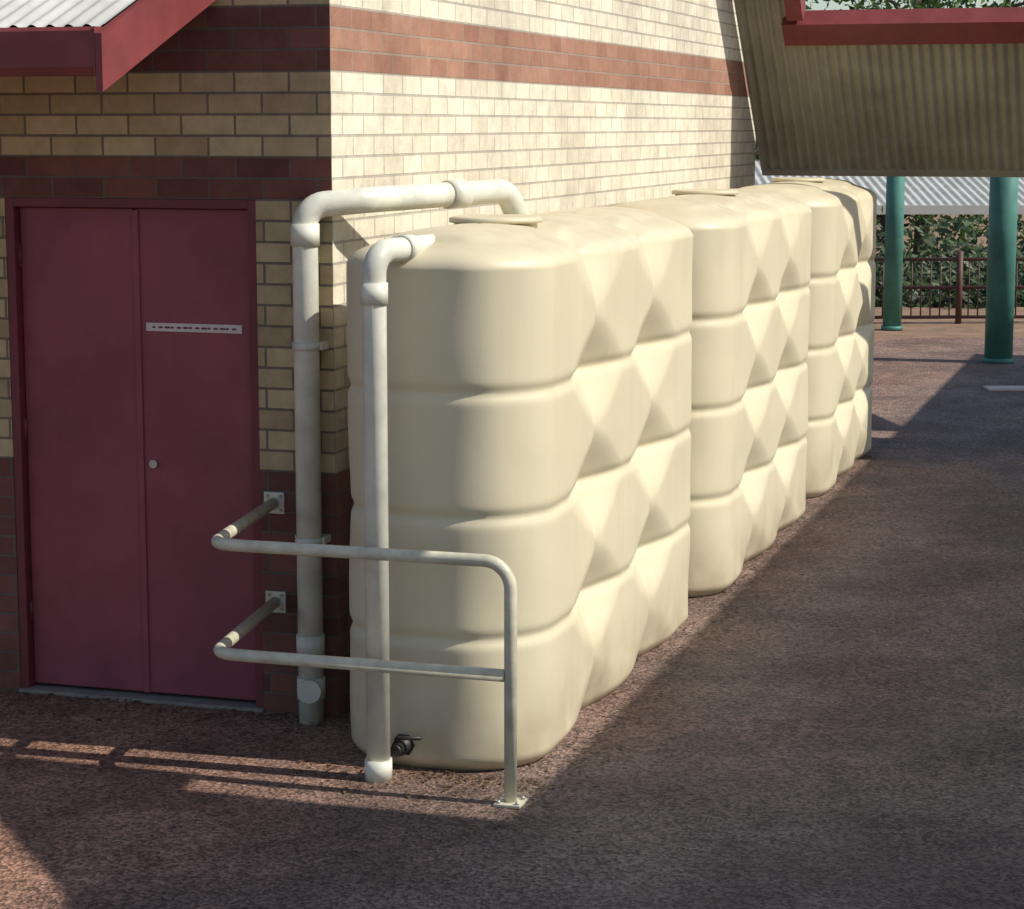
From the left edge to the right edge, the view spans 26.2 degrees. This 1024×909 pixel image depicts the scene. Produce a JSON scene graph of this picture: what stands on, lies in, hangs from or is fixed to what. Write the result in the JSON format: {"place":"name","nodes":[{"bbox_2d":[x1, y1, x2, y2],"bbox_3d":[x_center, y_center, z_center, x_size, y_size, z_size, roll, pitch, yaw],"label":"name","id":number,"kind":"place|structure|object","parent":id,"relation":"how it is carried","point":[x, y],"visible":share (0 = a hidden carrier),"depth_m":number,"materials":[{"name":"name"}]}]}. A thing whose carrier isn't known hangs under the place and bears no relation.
{"place":"outdoors","nodes":[
{"label":"outdoors","id":0,"kind":"place"},
{"bbox_2d":[0,338,1023,908],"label":"pavement","id":1,"kind":"structure","parent":0,"point":[796,770],"depth_m":8.48,"materials":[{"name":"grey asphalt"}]},
{"bbox_2d":[0,89,20,690],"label":"front wall","id":2,"kind":"structure","parent":1,"relation":"on","point":[10,669],"depth_m":9.53,"materials":[{"name":"brick"}]},
{"bbox_2d":[5,197,37,687],"bbox_3d":[-2.112,-0.043,9.535,0.040,2.134,0.120,3,9,17],"label":"door frame","id":3,"kind":"object","parent":2,"relation":"attached to","point":[18,389],"visible":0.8,"depth_m":9.48,"materials":[{"name":"red metal"}]},
{"bbox_2d":[0,0,134,27],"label":"awning sheet","id":4,"kind":"object","parent":2,"relation":"attached to","point":[55,13],"visible":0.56,"depth_m":8.28,"materials":[{"name":"white metal"}]},
{"bbox_2d":[0,26,93,76],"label":"awning gutter","id":5,"kind":"object","parent":4,"relation":"attached to","point":[44,51],"visible":1,"depth_m":8.05,"materials":[{"name":"red metal"}]},
{"bbox_2d":[9,0,137,27],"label":"awning lining","id":6,"kind":"object","parent":4,"relation":"attached to","point":[49,25],"visible":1,"depth_m":8.74,"materials":[{"name":"silver metal"}]},
{"bbox_2d":[93,26,101,76],"bbox_3d":[-1.496,-1.470,8.043,0.006,0.180,0.130,3,9,17],"label":"gutter end cap","id":7,"kind":"object","parent":4,"relation":"attached to","point":[96,28],"visible":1,"depth_m":7.98,"materials":[{"name":"red metal"}]},
{"bbox_2d":[95,0,214,91],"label":"awning barge","id":8,"kind":"object","parent":4,"relation":"attached to","point":[132,36],"visible":1,"depth_m":8.22},
{"bbox_2d":[20,207,143,690],"bbox_3d":[-1.835,-0.017,9.457,0.532,2.077,0.040,3,9,17],"label":"door leaf","id":9,"kind":"object","parent":2,"relation":"attached to","point":[79,328],"visible":1,"depth_m":9.43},
{"bbox_2d":[18,244,21,267],"bbox_3d":[-2.099,-0.848,9.389,0.017,0.100,0.018,0,9,0],"label":"hinge","id":10,"kind":"object","parent":9,"relation":"attached to","point":[20,254],"visible":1,"depth_m":9.38,"materials":[{"name":"red paint"}]},
{"bbox_2d":[24,418,27,441],"bbox_3d":[-2.099,-0.106,9.500,0.017,0.100,0.018,0,9,0],"label":"hinge","id":11,"kind":"object","parent":9,"relation":"attached to","point":[25,430],"visible":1,"depth_m":9.49,"materials":[{"name":"red paint"}]},
{"bbox_2d":[30,600,33,622],"bbox_3d":[-2.099,0.685,9.619,0.017,0.100,0.018,0,9,0],"label":"hinge","id":12,"kind":"object","parent":9,"relation":"attached to","point":[31,611],"visible":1,"depth_m":9.61,"materials":[{"name":"red paint"}]},
{"bbox_2d":[0,0,254,199],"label":"front wall over door","id":13,"kind":"structure","parent":2,"relation":"attached to","point":[172,117],"depth_m":9.08,"materials":[{"name":"brick"}]},
{"bbox_2d":[13,197,246,208],"bbox_3d":[-1.580,-1.054,9.217,1.075,0.040,0.120,3,9,17],"label":"door frame head","id":14,"kind":"object","parent":13,"relation":"attached to","point":[132,203],"depth_m":9.16},
{"bbox_2d":[19,683,263,712],"bbox_3d":[-1.571,1.065,9.563,1.155,0.065,0.220,3,9,17],"label":"threshold","id":15,"kind":"object","parent":1,"relation":"on","point":[157,698],"visible":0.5,"depth_m":9.49,"materials":[{"name":"metal"}]},
{"bbox_2d":[252,0,337,717],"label":"front wall","id":16,"kind":"structure","parent":1,"relation":"on","point":[292,100],"depth_m":8.99,"materials":[{"name":"brick"}]},
{"bbox_2d":[247,200,263,707],"bbox_3d":[-1.047,0.006,9.208,0.040,2.134,0.120,3,9,17],"label":"door frame","id":17,"kind":"object","parent":16,"relation":"attached to","point":[254,379],"visible":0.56,"depth_m":9.13,"materials":[{"name":"red metal"}]},
{"bbox_2d":[134,208,255,700],"bbox_3d":[-1.322,0.007,9.300,0.532,2.077,0.040,3,9,17],"label":"door leaf","id":18,"kind":"object","parent":17,"relation":"attached to","point":[196,404],"visible":0.96,"depth_m":9.27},
{"bbox_2d":[132,210,149,691],"bbox_3d":[-1.575,0.002,9.353,0.028,2.070,0.016,0,9,0],"label":"door cover strip","id":19,"kind":"object","parent":18,"relation":"attached to","point":[140,434],"depth_m":9.34,"materials":[{"name":"red metal"}]},
{"bbox_2d":[149,459,157,467],"bbox_3d":[-1.519,0.040,9.338,0.039,0.036,0.026,0,9,0],"label":"door lock","id":20,"kind":"object","parent":18,"relation":"attached to","point":[153,463],"depth_m":9.33,"materials":[{"name":"silver metal"}]},
{"bbox_2d":[146,322,241,333],"bbox_3d":[-1.328,-0.528,9.198,0.438,0.035,0.005,3,9,17],"label":"door sign","id":21,"kind":"object","parent":18,"relation":"attached to","point":[149,327],"visible":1,"depth_m":9.20,"materials":[{"name":"silver metal"}]},
{"bbox_2d":[290,179,529,724],"bbox_3d":[-0.377,-0.042,9.333,1.349,2.224,0.246,-7,11,-39],"label":"downpipe","id":22,"kind":"object","parent":16,"relation":"attached to","point":[312,211],"visible":0.96,"depth_m":8.96,"materials":[{"name":"beige paint"}]},
{"bbox_2d":[211,491,527,808],"bbox_3d":[-0.722,0.746,8.385,0.705,0.945,1.703,-7,11,-39],"label":"handrail","id":23,"kind":"object","parent":1,"relation":"on","point":[274,502],"visible":1,"depth_m":8.06,"materials":[{"name":"silver metal"}]},
{"bbox_2d":[346,206,692,770],"bbox_3d":[0.119,-0.027,9.696,0.842,2.086,2.990,3,9,17],"label":"water tank","id":24,"kind":"object","parent":1,"relation":"on","point":[539,373],"visible":0.91,"depth_m":8.42,"materials":[{"name":"beige plastic"}]},
{"bbox_2d":[360,234,434,782],"bbox_3d":[-0.353,0.184,8.423,0.104,2.046,0.661,5,10,33],"label":"downpipe","id":25,"kind":"object","parent":24,"relation":"attached to","point":[381,255],"visible":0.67,"depth_m":8.15,"materials":[{"name":"beige paint"}]},
{"bbox_2d":[390,734,421,757],"bbox_3d":[-0.405,1.104,8.430,0.127,0.102,0.199,0,9,0],"label":"tank valve","id":26,"kind":"object","parent":24,"relation":"attached to","point":[402,744],"visible":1,"depth_m":8.36,"materials":[{"name":"black plastic"}]},
{"bbox_2d":[330,0,755,717],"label":"long wall","id":27,"kind":"structure","parent":1,"relation":"on","point":[542,106],"depth_m":11.32,"materials":[{"name":"brick"}]},
{"bbox_2d":[614,188,811,597],"bbox_3d":[1.104,-0.484,12.753,0.854,2.086,2.919,3,9,17],"label":"water tank","id":28,"kind":"object","parent":1,"relation":"on","point":[749,334],"visible":0.53,"depth_m":11.88,"materials":[{"name":"beige plastic"}]},
{"bbox_2d":[741,177,876,497],"bbox_3d":[2.009,-0.914,15.627,0.862,2.086,2.573,3,9,17],"label":"water tank","id":29,"kind":"object","parent":1,"relation":"on","point":[839,359],"visible":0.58,"depth_m":14.92,"materials":[{"name":"beige plastic"}]},
{"bbox_2d":[982,357,1013,363],"bbox_3d":[5.080,-0.988,23.007,0.330,0.050,0.330,0,9,0],"label":"base collar","id":30,"kind":"object","parent":1,"relation":"on","point":[998,361],"visible":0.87,"depth_m":22.87,"materials":[{"name":"teal paint"}]},
{"bbox_2d":[984,177,1018,358],"bbox_3d":[5.080,-2.323,22.807,0.290,2.750,0.290,0,9,0],"label":"shaft","id":31,"kind":"object","parent":30,"relation":"on","point":[1001,257],"visible":0.58,"depth_m":22.75,"materials":[{"name":"teal paint"}]},
{"bbox_2d":[734,0,1023,176],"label":"walkway canopy","id":32,"kind":"object","parent":31,"relation":"on","point":[931,92],"visible":1,"depth_m":16.55,"materials":[{"name":"corrugated metal"},{"name":"red painted steel"}]},
{"bbox_2d":[984,386,1023,390],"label":"drain cover","id":33,"kind":"object","parent":1,"relation":"on","point":[1005,388],"visible":1,"depth_m":20.56,"materials":[{"name":"grey metal"}]},
{"bbox_2d":[755,138,1023,337],"bbox_3d":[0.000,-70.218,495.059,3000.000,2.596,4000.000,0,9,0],"label":"ground","id":34,"kind":"structure","parent":0,"point":[940,328],"depth_m":27.57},
{"bbox_2d":[755,0,926,232],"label":"tree","id":35,"kind":"object","parent":34,"relation":"on","point":[756,155],"depth_m":45.23,"materials":[{"name":"green plant"}]},
{"bbox_2d":[755,160,1023,213],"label":"open shelter","id":36,"kind":"object","parent":34,"relation":"on","point":[946,195],"visible":0.11,"depth_m":38.04,"materials":[{"name":"metal"}]},
{"bbox_2d":[755,0,1023,279],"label":"tree","id":37,"kind":"object","parent":34,"relation":"on","point":[936,4],"visible":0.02,"depth_m":43.72,"materials":[{"name":"green plant"}]},
{"bbox_2d":[755,0,1023,277],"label":"tree","id":38,"kind":"object","parent":34,"relation":"on","point":[918,235],"visible":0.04,"depth_m":48.72,"materials":[{"name":"green plant"}]},
{"bbox_2d":[881,325,902,330],"bbox_3d":[4.600,-1.535,26.666,0.260,0.050,0.260,0,9,0],"label":"base collar","id":39,"kind":"object","parent":34,"relation":"on","point":[890,328],"visible":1,"depth_m":26.56,"materials":[{"name":"teal paint"}]},
{"bbox_2d":[883,176,904,326],"bbox_3d":[4.600,-2.870,26.467,0.220,2.750,0.220,0,9,0],"label":"shaft","id":40,"kind":"object","parent":39,"relation":"on","point":[893,255],"visible":0.66,"depth_m":26.44,"materials":[{"name":"teal paint"}]},
{"bbox_2d":[859,0,1023,268],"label":"tree","id":41,"kind":"object","parent":34,"relation":"on","point":[979,230],"visible":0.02,"depth_m":53.08,"materials":[{"name":"green plant"}]},
{"bbox_2d":[874,251,1023,323],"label":"fence","id":42,"kind":"object","parent":34,"relation":"on","point":[958,316],"visible":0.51,"depth_m":27.45,"materials":[{"name":"brown metal"}]},
{"bbox_2d":[875,206,1023,308],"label":"shrub bank","id":43,"kind":"object","parent":34,"relation":"on","point":[947,253],"visible":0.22,"depth_m":31.35,"materials":[{"name":"green plant"}]},
{"bbox_2d":[805,0,1022,9],"label":"sky","id":44,"kind":"structure","parent":0,"point":[822,5],"materials":[{"name":"white"}]}
]}

